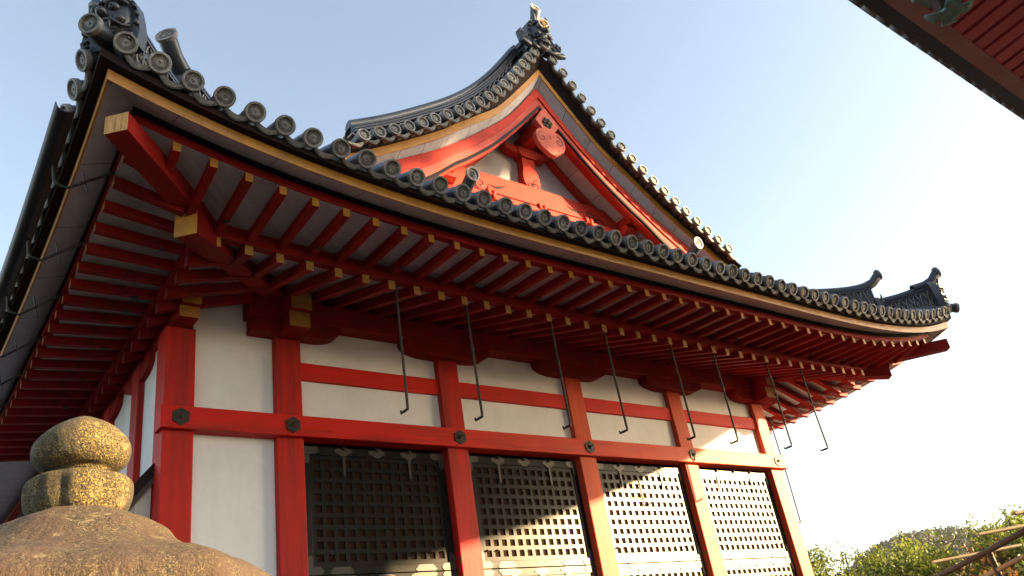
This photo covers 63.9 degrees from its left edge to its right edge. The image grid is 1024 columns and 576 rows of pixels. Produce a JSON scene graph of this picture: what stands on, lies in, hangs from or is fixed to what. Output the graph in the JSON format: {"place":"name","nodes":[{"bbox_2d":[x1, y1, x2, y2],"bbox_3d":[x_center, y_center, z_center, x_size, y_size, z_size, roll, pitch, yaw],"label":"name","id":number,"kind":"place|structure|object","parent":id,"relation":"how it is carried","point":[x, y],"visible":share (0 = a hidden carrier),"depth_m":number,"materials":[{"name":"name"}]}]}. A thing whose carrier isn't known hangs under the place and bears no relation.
{"place":"outdoors","nodes":[
{"label":"outdoors","id":0,"kind":"place"},
{"bbox_2d":[0,0,1023,575],"label":"sky","id":1,"kind":"structure","parent":0,"point":[820,144],"materials":[{"name":"blue"}]},
{"bbox_2d":[848,0,1023,119],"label":"red pavilion","id":2,"kind":"structure","parent":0,"point":[979,45],"depth_m":8.67,"materials":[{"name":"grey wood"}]},
{"bbox_2d":[911,0,973,26],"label":"hanging lantern","id":3,"kind":"object","parent":2,"relation":"hanging from","point":[947,12],"visible":1,"depth_m":7.18,"materials":[{"name":"green metal"}]},
{"label":"ground","id":4,"kind":"structure","parent":0,"visible":0},
{"bbox_2d":[0,416,271,575],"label":"stone lantern","id":5,"kind":"object","parent":4,"relation":"on","point":[77,518],"visible":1,"depth_m":2.17,"materials":[{"name":"stone"}]},
{"bbox_2d":[128,463,154,518],"bbox_3d":[-4.109,3.792,7.093,1.400,4.230,1.600,12,-35,-36],"label":"lean to screen","id":6,"kind":"object","parent":4,"relation":"on","point":[141,499],"visible":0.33,"depth_m":7.73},
{"bbox_2d":[0,0,959,575],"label":"temple hall","id":7,"kind":"structure","parent":4,"relation":"on","point":[198,284],"depth_m":9.43,"materials":[{"name":"white paint"}]},
{"bbox_2d":[395,285,408,414],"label":"hanging hook","id":8,"kind":"object","parent":7,"relation":"hanging from","point":[403,361],"visible":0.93,"depth_m":8.32,"materials":[{"name":"black metal"}]},
{"bbox_2d":[465,305,483,420],"bbox_3d":[-0.470,0.680,8.991,0.044,1.600,0.168,12,-35,-36],"label":"hanging hook","id":9,"kind":"object","parent":7,"relation":"hanging from","point":[475,368],"visible":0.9,"depth_m":8.84,"materials":[{"name":"black metal"}]},
{"bbox_2d":[549,322,571,429],"bbox_3d":[0.513,0.888,9.704,0.049,1.612,0.155,12,-35,-36],"label":"hanging hook","id":10,"kind":"object","parent":7,"relation":"hanging from","point":[562,383],"visible":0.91,"depth_m":9.55,"materials":[{"name":"black metal"}]},
{"bbox_2d":[603,333,627,433],"bbox_3d":[1.219,1.038,10.238,0.044,1.602,0.155,12,-35,-36],"label":"hanging hook","id":11,"kind":"object","parent":7,"relation":"hanging from","point":[618,393],"visible":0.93,"depth_m":10.09,"materials":[{"name":"black metal"}]},
{"bbox_2d":[669,345,695,440],"bbox_3d":[2.200,1.246,10.953,0.051,1.612,0.155,12,-35,-36],"label":"hanging hook","id":12,"kind":"object","parent":7,"relation":"hanging from","point":[686,405],"visible":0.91,"depth_m":10.80,"materials":[{"name":"black metal"}]},
{"bbox_2d":[712,353,738,443],"bbox_3d":[2.900,1.400,11.495,0.044,1.599,0.171,12,-35,-36],"label":"hanging hook","id":13,"kind":"object","parent":7,"relation":"hanging from","point":[733,424],"visible":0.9,"depth_m":11.34,"materials":[{"name":"black metal"}]},
{"bbox_2d":[765,363,792,448],"bbox_3d":[3.880,1.610,12.217,0.044,1.606,0.164,12,-35,-36],"label":"hanging hook","id":14,"kind":"object","parent":7,"relation":"hanging from","point":[776,395],"visible":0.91,"depth_m":12.07,"materials":[{"name":"black metal"}]},
{"bbox_2d":[768,417,801,522],"bbox_3d":[4.941,3.229,15.068,0.188,2.151,0.056,12,-35,-36],"label":"hanging hook","id":15,"kind":"object","parent":7,"relation":"hanging from","point":[799,521],"visible":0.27,"depth_m":14.96,"materials":[{"name":"black metal"}]},
{"bbox_2d":[799,369,828,450],"bbox_3d":[4.594,1.751,12.738,0.044,1.593,0.155,12,-35,-36],"label":"hanging hook","id":16,"kind":"object","parent":7,"relation":"hanging from","point":[810,400],"visible":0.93,"depth_m":12.59,"materials":[{"name":"black metal"}]},
{"bbox_2d":[806,544,844,575],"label":"shrub","id":17,"kind":"object","parent":4,"relation":"on","point":[816,568],"visible":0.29,"depth_m":18.68,"materials":[{"name":"green plant"}]},
{"bbox_2d":[815,547,905,575],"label":"shrub","id":18,"kind":"object","parent":4,"relation":"on","point":[857,568],"visible":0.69,"depth_m":17.28,"materials":[{"name":"green plant"}]},
{"bbox_2d":[823,535,927,575],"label":"shrub","id":19,"kind":"object","parent":4,"relation":"on","point":[861,562],"visible":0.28,"depth_m":18.42,"materials":[{"name":"green plant"}]},
{"bbox_2d":[857,559,921,575],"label":"shrub","id":20,"kind":"object","parent":4,"relation":"on","point":[910,571],"visible":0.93,"depth_m":16.07,"materials":[{"name":"green plant"}]},
{"bbox_2d":[862,531,988,575],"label":"shrub","id":21,"kind":"object","parent":4,"relation":"on","point":[918,567],"visible":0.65,"depth_m":16.00,"materials":[{"name":"green plant"}]},
{"bbox_2d":[865,525,994,575],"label":"shrub","id":22,"kind":"object","parent":4,"relation":"on","point":[933,555],"visible":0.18,"depth_m":17.51,"materials":[{"name":"green plant"}]},
{"bbox_2d":[930,537,1023,575],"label":"shrub","id":23,"kind":"object","parent":4,"relation":"on","point":[1009,570],"visible":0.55,"depth_m":14.43,"materials":[{"name":"green plant"}]},
{"bbox_2d":[930,501,1023,575],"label":"shrub","id":24,"kind":"object","parent":4,"relation":"on","point":[969,528],"visible":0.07,"depth_m":17.73,"materials":[{"name":"green plant"}]},
{"bbox_2d":[931,510,1023,575],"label":"bamboo arbour","id":25,"kind":"object","parent":4,"relation":"on","point":[988,552],"visible":1,"depth_m":12.96,"materials":[{"name":"brown wood"}]},
{"bbox_2d":[967,504,1023,575],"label":"shrub","id":26,"kind":"object","parent":4,"relation":"on","point":[1013,518],"visible":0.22,"depth_m":16.32,"materials":[{"name":"green plant"}]},
{"bbox_2d":[994,506,1023,572],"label":"shrub","id":27,"kind":"object","parent":4,"relation":"on","point":[1014,550],"visible":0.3,"depth_m":14.89,"materials":[{"name":"green plant"}]},
{"bbox_2d":[1000,529,1023,575],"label":"shrub","id":28,"kind":"object","parent":4,"relation":"on","point":[1020,568],"visible":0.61,"depth_m":12.60,"materials":[{"name":"green plant"}]},
{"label":"hill","id":29,"kind":"structure","parent":0,"visible":0},
{"bbox_2d":[836,525,1008,575],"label":"wood","id":30,"kind":"object","parent":29,"relation":"on","point":[949,531],"visible":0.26,"depth_m":582.55,"materials":[{"name":"green plant"}]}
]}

